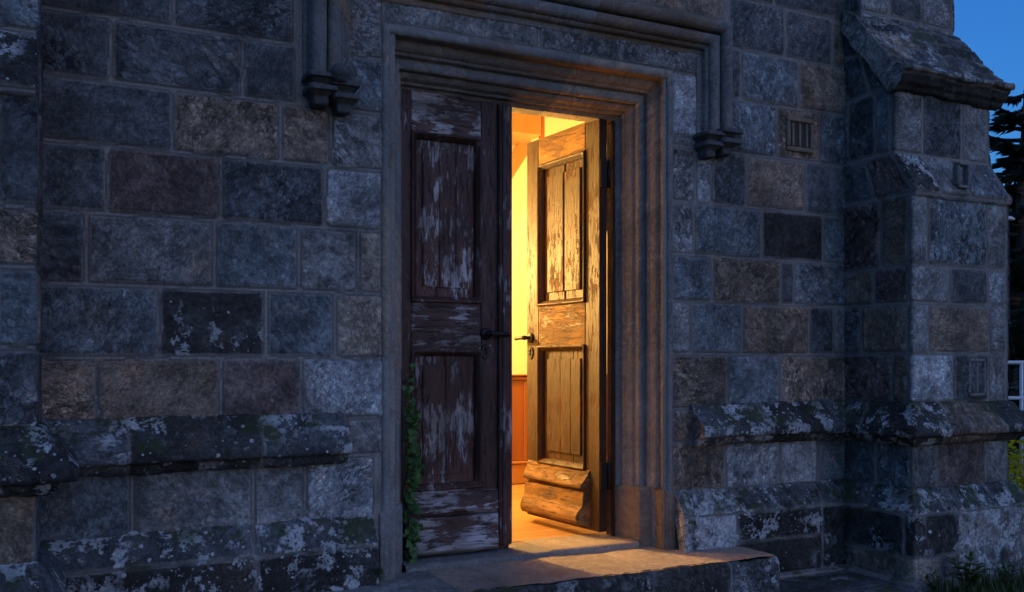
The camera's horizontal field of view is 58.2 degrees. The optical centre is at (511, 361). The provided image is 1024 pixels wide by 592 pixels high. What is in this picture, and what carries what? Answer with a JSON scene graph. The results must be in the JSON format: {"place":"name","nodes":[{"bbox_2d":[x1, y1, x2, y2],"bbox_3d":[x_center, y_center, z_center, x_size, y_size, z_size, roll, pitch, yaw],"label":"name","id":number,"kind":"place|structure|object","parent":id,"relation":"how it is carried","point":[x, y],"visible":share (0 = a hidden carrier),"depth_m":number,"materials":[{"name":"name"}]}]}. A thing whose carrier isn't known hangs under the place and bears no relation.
{"place":"outdoors","nodes":[
{"label":"outdoors","id":0,"kind":"place"},
{"bbox_2d":[402,443,1023,591],"bbox_3d":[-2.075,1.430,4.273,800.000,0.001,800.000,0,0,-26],"label":"lawn","id":1,"kind":"structure","parent":0,"point":[1011,475],"depth_m":6.00,"materials":[{"name":"green plant"}]},
{"bbox_2d":[0,0,1023,591],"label":"stone church","id":2,"kind":"structure","parent":1,"relation":"on","point":[618,274],"depth_m":5.51,"materials":[{"name":"stone"}]},
{"bbox_2d":[369,566,385,583],"bbox_3d":[-0.698,1.111,4.783,0.096,0.091,0.044,0,0,-26],"label":"moss clump","id":3,"kind":"object","parent":2,"relation":"attached to","point":[380,569],"visible":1,"depth_m":4.78,"materials":[{"name":"green plant"}]},
{"bbox_2d":[401,363,424,569],"bbox_3d":[-0.571,0.608,5.216,0.136,1.206,0.147,0,0,-26],"label":"ivy","id":4,"kind":"object","parent":2,"relation":"attached to","point":[410,535],"visible":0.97,"depth_m":5.21,"materials":[{"name":"green plant"}]},
{"bbox_2d":[401,89,511,557],"bbox_3d":[-0.321,-0.222,5.445,0.709,2.720,0.157,0,0,-26],"label":"door","id":5,"kind":"structure","parent":2,"relation":"in","point":[456,152],"depth_m":5.47,"materials":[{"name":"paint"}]},
{"bbox_2d":[321,545,779,591],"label":"doorstep","id":6,"kind":"object","parent":2,"relation":"attached to","point":[646,569],"visible":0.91,"depth_m":5.21,"materials":[{"name":"stone"}]},
{"bbox_2d":[514,118,610,531],"bbox_3d":[0.308,-0.238,6.280,0.172,2.665,0.966,0,0,-32],"label":"door","id":7,"kind":"structure","parent":2,"relation":"in","point":[567,472],"depth_m":6.19,"materials":[{"name":"brown wood"}]},
{"bbox_2d":[684,520,698,531],"bbox_3d":[1.111,1.016,5.668,0.103,0.093,0.044,0,0,-26],"label":"moss clump","id":8,"kind":"object","parent":2,"relation":"attached to","point":[693,523],"visible":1,"depth_m":5.67,"materials":[{"name":"green plant"}]},
{"bbox_2d":[731,497,740,507],"bbox_3d":[1.433,0.894,5.853,0.088,0.079,0.036,0,0,-26],"label":"moss clump","id":9,"kind":"object","parent":2,"relation":"attached to","point":[739,499],"visible":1,"depth_m":5.85,"materials":[{"name":"green plant"}]},
{"bbox_2d":[810,488,818,495],"bbox_3d":[2.034,0.878,6.158,0.072,0.067,0.033,0,0,-26],"label":"moss clump","id":10,"kind":"object","parent":2,"relation":"attached to","point":[815,490],"visible":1,"depth_m":6.16,"materials":[{"name":"green plant"}]},
{"bbox_2d":[923,571,943,591],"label":"weed","id":11,"kind":"object","parent":1,"relation":"on","point":[936,582],"visible":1,"depth_m":5.65,"materials":[{"name":"green plant"}]},
{"bbox_2d":[943,549,992,591],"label":"weed","id":12,"kind":"object","parent":1,"relation":"on","point":[971,575],"visible":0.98,"depth_m":5.68,"materials":[{"name":"green plant"}]},
{"bbox_2d":[990,560,1021,588],"bbox_3d":[3.073,1.342,5.771,0.182,0.179,0.173,0,0,-11],"label":"weed","id":13,"kind":"object","parent":1,"relation":"on","point":[1000,571],"visible":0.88,"depth_m":5.76,"materials":[{"name":"green plant"}]},
{"bbox_2d":[989,90,1023,449],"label":"conifer tree","id":14,"kind":"object","parent":1,"relation":"on","point":[1008,121],"visible":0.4,"depth_m":14.75,"materials":[{"name":"green plant"}]},
{"bbox_2d":[1007,437,1023,491],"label":"flowering shrub","id":15,"kind":"object","parent":1,"relation":"on","point":[1013,469],"visible":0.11,"depth_m":7.86,"materials":[{"name":"green plant"}]},
{"bbox_2d":[1008,361,1023,475],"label":"railing","id":16,"kind":"object","parent":1,"relation":"on","point":[1020,397],"visible":0.29,"depth_m":11.35,"materials":[{"name":"white metal"}]},
{"bbox_2d":[780,570,924,591],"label":"path","id":17,"kind":"structure","parent":0,"point":[840,581],"depth_m":5.80,"materials":[{"name":"stone"}]},
{"bbox_2d":[927,561,1023,591],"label":"grass","id":18,"kind":"structure","parent":0,"point":[995,585],"depth_m":5.70,"materials":[{"name":"green plant"}]},
{"bbox_2d":[953,0,1023,185],"label":"sky","id":19,"kind":"structure","parent":0,"point":[993,30],"materials":[{"name":"blue"}]},
{"bbox_2d":[1002,178,1017,390],"bbox_3d":[8.858,-1.068,15.955,3.233,5.005,3.341,0,0,35],"label":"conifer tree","id":20,"kind":"object","parent":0,"point":[1012,293],"visible":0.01,"depth_m":16.20,"materials":[{"name":"green plant"}]},
{"bbox_2d":[1007,216,1014,454],"bbox_3d":[7.358,-0.365,13.642,0.190,3.590,0.190,0,0,-26],"label":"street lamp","id":21,"kind":"object","parent":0,"point":[1010,218],"visible":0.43,"depth_m":13.62,"materials":[{"name":"black metal"}]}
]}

